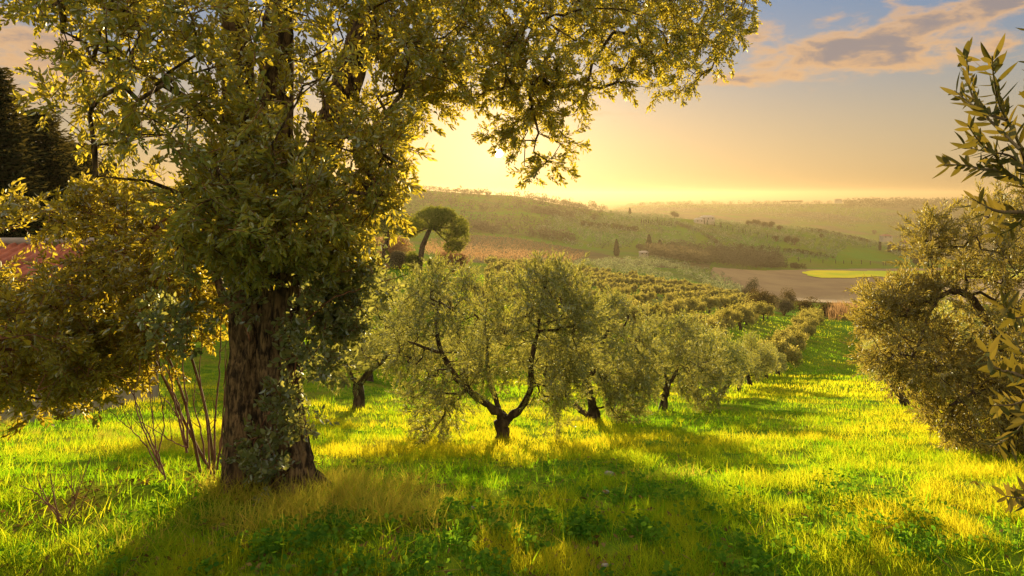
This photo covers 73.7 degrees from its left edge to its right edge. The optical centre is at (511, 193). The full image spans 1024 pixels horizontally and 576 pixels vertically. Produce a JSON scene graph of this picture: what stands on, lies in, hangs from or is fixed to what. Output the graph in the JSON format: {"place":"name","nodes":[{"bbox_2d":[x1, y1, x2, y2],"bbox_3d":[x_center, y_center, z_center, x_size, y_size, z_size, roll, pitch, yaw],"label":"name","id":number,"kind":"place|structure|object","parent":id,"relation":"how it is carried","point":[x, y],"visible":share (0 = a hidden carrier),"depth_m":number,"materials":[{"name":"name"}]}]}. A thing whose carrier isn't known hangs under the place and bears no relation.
{"place":"outdoors","nodes":[
{"label":"outdoors","id":0,"kind":"place"},
{"bbox_2d":[0,403,832,575],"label":"dry grass","id":1,"kind":"structure","parent":0,"point":[292,506],"depth_m":4.82,"materials":[{"name":"yellow plant"}]},
{"bbox_2d":[0,186,1023,575],"bbox_3d":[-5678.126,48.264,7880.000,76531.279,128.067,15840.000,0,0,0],"label":"ground","id":2,"kind":"structure","parent":0,"point":[850,256],"depth_m":16.34,"materials":[{"name":"green plant"}]},
{"bbox_2d":[0,67,56,237],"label":"conifer tree","id":3,"kind":"object","parent":2,"relation":"on","point":[9,133],"visible":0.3,"depth_m":27.05,"materials":[{"name":"green plant"}]},
{"bbox_2d":[3,108,105,237],"bbox_3d":[-20.720,2.179,30.076,8.846,12.077,9.074,0,0,21],"label":"conifer tree","id":4,"kind":"object","parent":2,"relation":"on","point":[51,142],"visible":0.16,"depth_m":29.75,"materials":[{"name":"green plant"}]},
{"bbox_2d":[20,457,98,525],"bbox_3d":[-3.076,2.007,4.603,0.462,0.466,0.249,0,0,-13],"label":"dead shrub","id":5,"kind":"object","parent":2,"relation":"on","point":[57,513],"visible":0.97,"depth_m":4.60,"materials":[{"name":"brown plant"}]},
{"bbox_2d":[0,177,142,441],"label":"evergreen bush","id":6,"kind":"object","parent":2,"relation":"on","point":[26,353],"visible":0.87,"depth_m":5.46,"materials":[{"name":"green plant"}]},
{"bbox_2d":[0,238,158,423],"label":"house","id":7,"kind":"structure","parent":2,"relation":"on","point":[15,246],"depth_m":17.09,"materials":[{"name":"paint"}]},
{"bbox_2d":[42,138,140,254],"bbox_3d":[-21.021,2.887,33.219,7.865,11.213,8.568,0,0,0],"label":"conifer tree","id":8,"kind":"object","parent":2,"relation":"on","point":[88,163],"visible":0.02,"depth_m":32.87,"materials":[{"name":"green plant"}]},
{"bbox_2d":[0,150,228,471],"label":"evergreen bush","id":9,"kind":"object","parent":2,"relation":"on","point":[114,247],"visible":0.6,"depth_m":5.92,"materials":[{"name":"green plant"}]},
{"bbox_2d":[95,158,144,241],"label":"conifer tree","id":10,"kind":"object","parent":2,"relation":"on","point":[107,170],"visible":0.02,"depth_m":37.86,"materials":[{"name":"green plant"}]},
{"bbox_2d":[110,350,186,479],"bbox_3d":[-2.878,1.729,5.402,0.584,1.072,0.298,0,0,21],"label":"bare shrub","id":11,"kind":"object","parent":2,"relation":"on","point":[156,454],"visible":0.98,"depth_m":5.40,"materials":[{"name":"brown plant"}]},
{"bbox_2d":[154,304,228,479],"bbox_3d":[-2.561,1.527,5.533,0.647,1.557,0.298,0,0,0],"label":"bare shrub","id":12,"kind":"object","parent":2,"relation":"on","point":[184,438],"visible":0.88,"depth_m":5.50,"materials":[{"name":"brown plant"}]},
{"bbox_2d":[302,264,421,410],"bbox_3d":[-4.221,4.067,19.188,3.648,4.256,3.286,0,0,36],"label":"olive tree","id":13,"kind":"object","parent":2,"relation":"on","point":[359,383],"visible":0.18,"depth_m":18.87,"materials":[{"name":"green plant"}]},
{"bbox_2d":[341,324,406,381],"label":"olive tree","id":14,"kind":"object","parent":2,"relation":"on","point":[370,378],"visible":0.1,"depth_m":29.24,"materials":[{"name":"green plant"}]},
{"bbox_2d":[0,0,771,498],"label":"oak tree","id":15,"kind":"object","parent":2,"relation":"on","point":[254,182],"visible":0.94,"depth_m":4.88,"materials":[{"name":"green plant"}]},
{"bbox_2d":[134,225,408,504],"bbox_3d":[-1.856,1.208,5.317,1.882,2.184,1.506,0,0,-27],"label":"climbing ivy","id":16,"kind":"object","parent":15,"relation":"attached to","point":[338,319],"visible":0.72,"depth_m":5.06,"materials":[{"name":"green plant"}]},
{"bbox_2d":[367,210,412,261],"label":"pine tree","id":17,"kind":"object","parent":2,"relation":"on","point":[383,227],"visible":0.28,"depth_m":91.73,"materials":[{"name":"green plant"}]},
{"bbox_2d":[373,234,415,258],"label":"bush","id":18,"kind":"object","parent":2,"relation":"on","point":[399,245],"visible":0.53,"depth_m":99.84,"materials":[{"name":"brown plant"}]},
{"bbox_2d":[386,250,408,268],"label":"bush","id":19,"kind":"object","parent":2,"relation":"on","point":[397,258],"visible":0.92,"depth_m":89.18,"materials":[{"name":"green plant"}]},
{"bbox_2d":[382,314,413,348],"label":"olive tree","id":20,"kind":"object","parent":2,"relation":"on","point":[407,334],"visible":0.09,"depth_m":43.53,"materials":[{"name":"green plant"}]},
{"bbox_2d":[404,251,423,269],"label":"bush","id":21,"kind":"object","parent":2,"relation":"on","point":[412,257],"visible":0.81,"depth_m":87.60,"materials":[{"name":"green plant"}]},
{"bbox_2d":[411,332,454,378],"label":"olive tree","id":22,"kind":"object","parent":2,"relation":"on","point":[436,353],"visible":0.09,"depth_m":34.21,"materials":[{"name":"green plant"}]},
{"bbox_2d":[399,204,471,272],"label":"pine tree","id":23,"kind":"object","parent":2,"relation":"on","point":[439,217],"visible":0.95,"depth_m":86.91,"materials":[{"name":"green plant"}]},
{"bbox_2d":[434,250,469,271],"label":"bush","id":24,"kind":"object","parent":2,"relation":"on","point":[462,258],"visible":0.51,"depth_m":94.77,"materials":[{"name":"green plant"}]},
{"bbox_2d":[348,184,591,239],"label":"hillside scrub","id":25,"kind":"object","parent":2,"relation":"on","point":[503,218],"visible":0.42,"depth_m":702.29,"materials":[{"name":"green plant"}]},
{"bbox_2d":[446,319,506,379],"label":"olive tree","id":26,"kind":"object","parent":2,"relation":"on","point":[474,342],"visible":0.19,"depth_m":39.29,"materials":[{"name":"green plant"}]},
{"bbox_2d":[467,279,496,311],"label":"olive tree","id":27,"kind":"object","parent":2,"relation":"on","point":[474,291],"visible":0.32,"depth_m":66.80,"materials":[{"name":"green plant"}]},
{"bbox_2d":[370,247,614,446],"bbox_3d":[-0.343,2.626,11.026,3.933,3.656,3.344,0,0,0],"label":"olive tree","id":28,"kind":"object","parent":2,"relation":"on","point":[540,302],"visible":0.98,"depth_m":10.68,"materials":[{"name":"green plant"}]},
{"bbox_2d":[473,318,511,350],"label":"olive tree","id":29,"kind":"object","parent":2,"relation":"on","point":[500,334],"visible":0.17,"depth_m":54.48,"materials":[{"name":"green plant"}]},
{"bbox_2d":[486,259,502,271],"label":"olive tree","id":30,"kind":"object","parent":2,"relation":"on","point":[498,267],"visible":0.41,"depth_m":113.80,"materials":[{"name":"green plant"}]},
{"bbox_2d":[483,270,507,288],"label":"olive tree","id":31,"kind":"object","parent":2,"relation":"on","point":[487,275],"visible":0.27,"depth_m":84.92,"materials":[{"name":"green plant"}]},
{"bbox_2d":[402,184,604,213],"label":"ridge woodland","id":32,"kind":"object","parent":2,"relation":"on","point":[560,206],"visible":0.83,"depth_m":780.99,"materials":[{"name":"green plant"}]},
{"bbox_2d":[495,285,511,304],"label":"olive tree","id":33,"kind":"object","parent":2,"relation":"on","point":[504,293],"visible":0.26,"depth_m":71.51,"materials":[{"name":"green plant"}]},
{"bbox_2d":[424,234,583,260],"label":"dry scrub","id":34,"kind":"object","parent":2,"relation":"on","point":[495,254],"visible":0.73,"depth_m":332.45,"materials":[{"name":"brown plant"}]},
{"bbox_2d":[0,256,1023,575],"bbox_3d":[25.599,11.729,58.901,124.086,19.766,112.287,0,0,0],"label":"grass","id":35,"kind":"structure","parent":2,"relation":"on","point":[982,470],"depth_m":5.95,"materials":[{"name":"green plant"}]},
{"bbox_2d":[0,453,1023,575],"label":"weeds","id":36,"kind":"object","parent":2,"relation":"on","point":[580,523],"visible":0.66,"depth_m":4.13,"materials":[{"name":"green plant"}]},
{"bbox_2d":[468,219,578,243],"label":"hedge","id":37,"kind":"object","parent":2,"relation":"on","point":[486,226],"visible":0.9,"depth_m":476.33,"materials":[{"name":"green plant"}]},
{"bbox_2d":[513,320,572,382],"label":"olive tree","id":38,"kind":"object","parent":2,"relation":"on","point":[539,360],"visible":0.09,"depth_m":30.50,"materials":[{"name":"green plant"}]},
{"bbox_2d":[530,205,600,219],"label":"hedge","id":39,"kind":"object","parent":2,"relation":"on","point":[548,212],"visible":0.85,"depth_m":673.30,"materials":[{"name":"green plant"}]},
{"bbox_2d":[566,334,614,388],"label":"olive tree","id":40,"kind":"object","parent":2,"relation":"on","point":[605,361],"visible":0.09,"depth_m":35.34,"materials":[{"name":"green plant"}]},
{"bbox_2d":[597,280,609,293],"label":"olive tree","id":41,"kind":"object","parent":2,"relation":"on","point":[603,286],"visible":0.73,"depth_m":122.11,"materials":[{"name":"green plant"}]},
{"bbox_2d":[580,220,639,231],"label":"hedge","id":42,"kind":"object","parent":2,"relation":"on","point":[632,228],"visible":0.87,"depth_m":594.66,"materials":[{"name":"green plant"}]},
{"bbox_2d":[613,239,619,255],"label":"cypress tree","id":43,"kind":"object","parent":2,"relation":"on","point":[616,251],"visible":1,"depth_m":399.26,"materials":[{"name":"green plant"}]},
{"bbox_2d":[571,280,671,426],"bbox_3d":[2.367,3.727,15.177,2.332,3.557,3.074,0,0,0],"label":"olive tree","id":44,"kind":"object","parent":2,"relation":"on","point":[606,376],"visible":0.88,"depth_m":14.84,"materials":[{"name":"green plant"}]},
{"bbox_2d":[612,287,631,295],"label":"olive tree","id":45,"kind":"object","parent":2,"relation":"on","point":[627,290],"visible":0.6,"depth_m":108.38,"materials":[{"name":"green plant"}]},
{"bbox_2d":[611,299,650,326],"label":"olive tree","id":46,"kind":"object","parent":2,"relation":"on","point":[636,302],"visible":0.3,"depth_m":64.51,"materials":[{"name":"green plant"}]},
{"bbox_2d":[627,292,643,305],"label":"olive tree","id":47,"kind":"object","parent":2,"relation":"on","point":[638,297],"visible":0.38,"depth_m":90.76,"materials":[{"name":"green plant"}]},
{"bbox_2d":[639,291,656,304],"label":"olive tree","id":48,"kind":"object","parent":2,"relation":"on","point":[648,296],"visible":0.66,"depth_m":96.30,"materials":[{"name":"green plant"}]},
{"bbox_2d":[642,273,655,284],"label":"olive tree","id":49,"kind":"object","parent":2,"relation":"on","point":[652,279],"visible":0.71,"depth_m":175.60,"materials":[{"name":"green plant"}]},
{"bbox_2d":[641,299,661,323],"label":"olive tree","id":50,"kind":"object","parent":2,"relation":"on","point":[655,308],"visible":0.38,"depth_m":70.43,"materials":[{"name":"green plant"}]},
{"bbox_2d":[650,284,665,298],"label":"olive tree","id":51,"kind":"object","parent":2,"relation":"on","point":[659,289],"visible":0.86,"depth_m":129.36,"materials":[{"name":"green plant"}]},
{"bbox_2d":[573,254,743,292],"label":"olive grove","id":52,"kind":"object","parent":2,"relation":"on","point":[628,264],"visible":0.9,"depth_m":277.50,"materials":[{"name":"green plant"}]},
{"bbox_2d":[659,302,674,320],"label":"olive tree","id":53,"kind":"object","parent":2,"relation":"on","point":[669,312],"visible":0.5,"depth_m":74.83,"materials":[{"name":"green plant"}]},
{"bbox_2d":[663,291,679,302],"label":"olive tree","id":54,"kind":"object","parent":2,"relation":"on","point":[668,297],"visible":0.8,"depth_m":107.09,"materials":[{"name":"green plant"}]},
{"bbox_2d":[662,298,688,321],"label":"olive tree","id":55,"kind":"object","parent":2,"relation":"on","point":[675,304],"visible":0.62,"depth_m":79.69,"materials":[{"name":"green plant"}]},
{"bbox_2d":[627,308,731,412],"bbox_3d":[5.016,5.115,20.642,3.406,3.589,2.830,0,0,-36],"label":"olive tree","id":56,"kind":"object","parent":2,"relation":"on","point":[680,358],"visible":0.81,"depth_m":20.32,"materials":[{"name":"green plant"}]},
{"bbox_2d":[670,295,699,319],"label":"olive tree","id":57,"kind":"object","parent":2,"relation":"on","point":[691,303],"visible":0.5,"depth_m":84.73,"materials":[{"name":"green plant"}]},
{"bbox_2d":[679,289,694,299],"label":"olive tree","id":58,"kind":"object","parent":2,"relation":"on","point":[685,293],"visible":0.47,"depth_m":117.97,"materials":[{"name":"green plant"}]},
{"bbox_2d":[690,294,705,313],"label":"olive tree","id":59,"kind":"object","parent":2,"relation":"on","point":[701,307],"visible":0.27,"depth_m":89.58,"materials":[{"name":"green plant"}]},
{"bbox_2d":[677,310,719,332],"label":"olive tree","id":60,"kind":"object","parent":2,"relation":"on","point":[710,323],"visible":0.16,"depth_m":58.24,"materials":[{"name":"green plant"}]},
{"bbox_2d":[673,221,726,249],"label":"hedge","id":61,"kind":"object","parent":2,"relation":"on","point":[688,226],"visible":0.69,"depth_m":600.06,"materials":[{"name":"green plant"}]},
{"bbox_2d":[660,311,753,402],"bbox_3d":[6.960,6.265,25.457,3.032,3.781,3.787,0,0,-16],"label":"olive tree","id":62,"kind":"object","parent":2,"relation":"on","point":[736,355],"visible":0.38,"depth_m":24.72,"materials":[{"name":"green plant"}]},
{"bbox_2d":[700,215,714,223],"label":"villa","id":63,"kind":"object","parent":2,"relation":"on","point":[710,218],"visible":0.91,"depth_m":696.00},
{"bbox_2d":[698,293,719,312],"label":"olive tree","id":64,"kind":"object","parent":2,"relation":"on","point":[713,301],"visible":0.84,"depth_m":100.39,"materials":[{"name":"green plant"}]},
{"bbox_2d":[696,309,725,331],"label":"olive tree","id":65,"kind":"object","parent":2,"relation":"on","point":[722,325],"visible":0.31,"depth_m":63.10,"materials":[{"name":"green plant"}]},
{"bbox_2d":[640,239,787,267],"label":"bare woodland","id":66,"kind":"object","parent":2,"relation":"on","point":[745,257],"visible":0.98,"depth_m":459.15,"materials":[{"name":"brown plant"}]},
{"bbox_2d":[717,295,730,309],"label":"olive tree","id":67,"kind":"object","parent":2,"relation":"on","point":[723,301],"visible":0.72,"depth_m":106.27,"materials":[{"name":"green plant"}]},
{"bbox_2d":[705,354,745,395],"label":"olive tree","id":68,"kind":"object","parent":2,"relation":"on","point":[737,376],"visible":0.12,"depth_m":29.74,"materials":[{"name":"green plant"}]},
{"bbox_2d":[535,209,920,259],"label":"hillside olive grove","id":69,"kind":"object","parent":2,"relation":"on","point":[650,216],"visible":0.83,"depth_m":642.05,"materials":[{"name":"green plant"}]},
{"bbox_2d":[713,306,743,335],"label":"olive tree","id":70,"kind":"object","parent":2,"relation":"on","point":[736,316],"visible":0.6,"depth_m":68.66,"materials":[{"name":"green plant"}]},
{"bbox_2d":[723,294,738,305],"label":"olive tree","id":71,"kind":"object","parent":2,"relation":"on","point":[732,297],"visible":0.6,"depth_m":116.24,"materials":[{"name":"green plant"}]},
{"bbox_2d":[729,300,756,329],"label":"olive tree","id":72,"kind":"object","parent":2,"relation":"on","point":[747,316],"visible":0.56,"depth_m":79.04,"materials":[{"name":"green plant"}]},
{"bbox_2d":[722,338,764,391],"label":"olive tree","id":73,"kind":"object","parent":2,"relation":"on","point":[756,375],"visible":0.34,"depth_m":33.72,"materials":[{"name":"green plant"}]},
{"bbox_2d":[745,277,758,293],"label":"shrub","id":74,"kind":"object","parent":2,"relation":"on","point":[750,285],"visible":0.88,"depth_m":239.70,"materials":[{"name":"green plant"}]},
{"bbox_2d":[739,299,766,316],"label":"olive tree","id":75,"kind":"object","parent":2,"relation":"on","point":[760,307],"visible":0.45,"depth_m":93.65,"materials":[{"name":"green plant"}]},
{"bbox_2d":[744,287,770,303],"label":"tree","id":76,"kind":"object","parent":2,"relation":"on","point":[763,297],"visible":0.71,"depth_m":121.22,"materials":[{"name":"green plant"}]},
{"bbox_2d":[735,330,781,385],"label":"olive tree","id":77,"kind":"object","parent":2,"relation":"on","point":[763,355],"visible":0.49,"depth_m":37.83,"materials":[{"name":"green plant"}]},
{"bbox_2d":[756,301,774,319],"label":"olive tree","id":78,"kind":"object","parent":2,"relation":"on","point":[769,308],"visible":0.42,"depth_m":98.57,"materials":[{"name":"green plant"}]},
{"bbox_2d":[759,341,789,378],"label":"olive tree","id":79,"kind":"object","parent":2,"relation":"on","point":[783,366],"visible":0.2,"depth_m":46.12,"materials":[{"name":"green plant"}]},
{"bbox_2d":[757,329,803,375],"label":"olive tree","id":80,"kind":"object","parent":2,"relation":"on","point":[790,352],"visible":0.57,"depth_m":50.60,"materials":[{"name":"green plant"}]},
{"bbox_2d":[772,295,793,315],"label":"shrub","id":81,"kind":"object","parent":2,"relation":"on","point":[787,303],"visible":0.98,"depth_m":119.51,"materials":[{"name":"green plant"}]},
{"bbox_2d":[733,243,833,258],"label":"hedge","id":82,"kind":"object","parent":2,"relation":"on","point":[784,249],"visible":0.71,"depth_m":608.35,"materials":[{"name":"green plant"}]},
{"bbox_2d":[760,262,806,268],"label":"hedge","id":83,"kind":"object","parent":2,"relation":"on","point":[794,265],"visible":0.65,"depth_m":508.75,"materials":[{"name":"green plant"}]},
{"bbox_2d":[765,327,806,350],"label":"olive tree","id":84,"kind":"object","parent":2,"relation":"on","point":[796,338],"visible":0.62,"depth_m":59.43,"materials":[{"name":"green plant"}]},
{"bbox_2d":[779,287,796,308],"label":"shrub","id":85,"kind":"object","parent":2,"relation":"on","point":[788,295],"visible":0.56,"depth_m":149.77,"materials":[{"name":"green plant"}]},
{"bbox_2d":[780,326,806,351],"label":"olive tree","id":86,"kind":"object","parent":2,"relation":"on","point":[802,348],"visible":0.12,"depth_m":63.23,"materials":[{"name":"green plant"}]},
{"bbox_2d":[795,323,810,341],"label":"olive tree","id":87,"kind":"object","parent":2,"relation":"on","point":[802,327],"visible":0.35,"depth_m":72.01,"materials":[{"name":"green plant"}]},
{"bbox_2d":[792,317,816,335],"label":"olive tree","id":88,"kind":"object","parent":2,"relation":"on","point":[811,330],"visible":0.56,"depth_m":75.93,"materials":[{"name":"green plant"}]},
{"bbox_2d":[791,314,819,327],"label":"olive tree","id":89,"kind":"object","parent":2,"relation":"on","point":[815,322],"visible":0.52,"depth_m":80.12,"materials":[{"name":"green plant"}]},
{"bbox_2d":[792,296,821,312],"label":"tree","id":90,"kind":"object","parent":2,"relation":"on","point":[807,303],"visible":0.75,"depth_m":117.42,"materials":[{"name":"green plant"}]},
{"bbox_2d":[594,199,1021,239],"bbox_3d":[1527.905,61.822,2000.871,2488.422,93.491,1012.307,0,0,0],"label":"woodland","id":91,"kind":"object","parent":2,"relation":"on","point":[746,210],"visible":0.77,"depth_m":2124.58,"materials":[{"name":"green plant"}]},
{"bbox_2d":[799,309,818,326],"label":"olive tree","id":92,"kind":"object","parent":2,"relation":"on","point":[803,314],"visible":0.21,"depth_m":84.78,"materials":[{"name":"green plant"}]},
{"bbox_2d":[796,306,824,323],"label":"olive tree","id":93,"kind":"object","parent":2,"relation":"on","point":[819,317],"visible":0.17,"depth_m":89.11,"materials":[{"name":"green plant"}]},
{"bbox_2d":[819,301,834,317],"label":"shrub","id":94,"kind":"object","parent":2,"relation":"on","point":[824,309],"visible":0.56,"depth_m":121.15,"materials":[{"name":"green plant"}]},
{"bbox_2d":[635,196,1023,206],"bbox_3d":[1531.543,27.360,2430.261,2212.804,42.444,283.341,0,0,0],"label":"ridge forest","id":95,"kind":"object","parent":2,"relation":"on","point":[937,200],"visible":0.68,"depth_m":2389.10,"materials":[{"name":"green plant"}]},
{"bbox_2d":[797,226,871,241],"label":"hedge","id":96,"kind":"object","parent":2,"relation":"on","point":[818,229],"visible":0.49,"depth_m":791.65,"materials":[{"name":"green plant"}]},
{"bbox_2d":[854,339,903,390],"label":"olive tree","id":97,"kind":"object","parent":2,"relation":"on","point":[871,343],"visible":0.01,"depth_m":31.50,"materials":[{"name":"green plant"}]},
{"bbox_2d":[824,299,938,320],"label":"reeds","id":98,"kind":"object","parent":2,"relation":"on","point":[840,308],"visible":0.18,"depth_m":114.30,"materials":[{"name":"beige plant"}]},
{"bbox_2d":[879,234,892,241],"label":"villa","id":99,"kind":"object","parent":2,"relation":"on","point":[885,238],"visible":1,"depth_m":686.00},
{"bbox_2d":[861,348,912,407],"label":"olive tree","id":100,"kind":"object","parent":2,"relation":"on","point":[900,396],"visible":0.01,"depth_m":22.29,"materials":[{"name":"green plant"}]},
{"bbox_2d":[868,296,968,415],"bbox_3d":[11.252,4.108,18.066,3.368,4.045,3.072,0,0,16],"label":"olive tree","id":101,"kind":"object","parent":2,"relation":"on","point":[914,331],"depth_m":17.90,"materials":[{"name":"green plant"}]},
{"bbox_2d":[838,164,1023,458],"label":"olive tree","id":102,"kind":"object","parent":2,"relation":"on","point":[951,371],"visible":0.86,"depth_m":8.71,"materials":[{"name":"green plant"}]},
{"bbox_2d":[900,290,1023,428],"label":"olive tree","id":103,"kind":"object","parent":2,"relation":"on","point":[977,322],"visible":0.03,"depth_m":13.18,"materials":[{"name":"green plant"}]},
{"bbox_2d":[932,28,1023,512],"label":"olive tree","id":104,"kind":"object","parent":2,"relation":"on","point":[993,367],"visible":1,"depth_m":1.80,"materials":[{"name":"green plant"}]},
{"bbox_2d":[0,0,1023,194],"label":"sky","id":105,"kind":"structure","parent":0,"point":[828,97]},
{"bbox_2d":[508,195,1022,200],"bbox_3d":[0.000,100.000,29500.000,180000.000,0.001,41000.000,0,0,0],"label":"sea","id":106,"kind":"structure","parent":0,"point":[703,197],"depth_m":17506.67,"materials":[{"name":"yellow liquid"}]},
{"bbox_2d":[710,267,1023,303],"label":"ploughed field","id":107,"kind":"structure","parent":0,"point":[799,282],"depth_m":372.59,"materials":[{"name":"soil"}]},
{"bbox_2d":[802,270,1022,278],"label":"yellow field","id":108,"kind":"structure","parent":0,"point":[833,274],"depth_m":471.87,"materials":[{"name":"yellow plant"}]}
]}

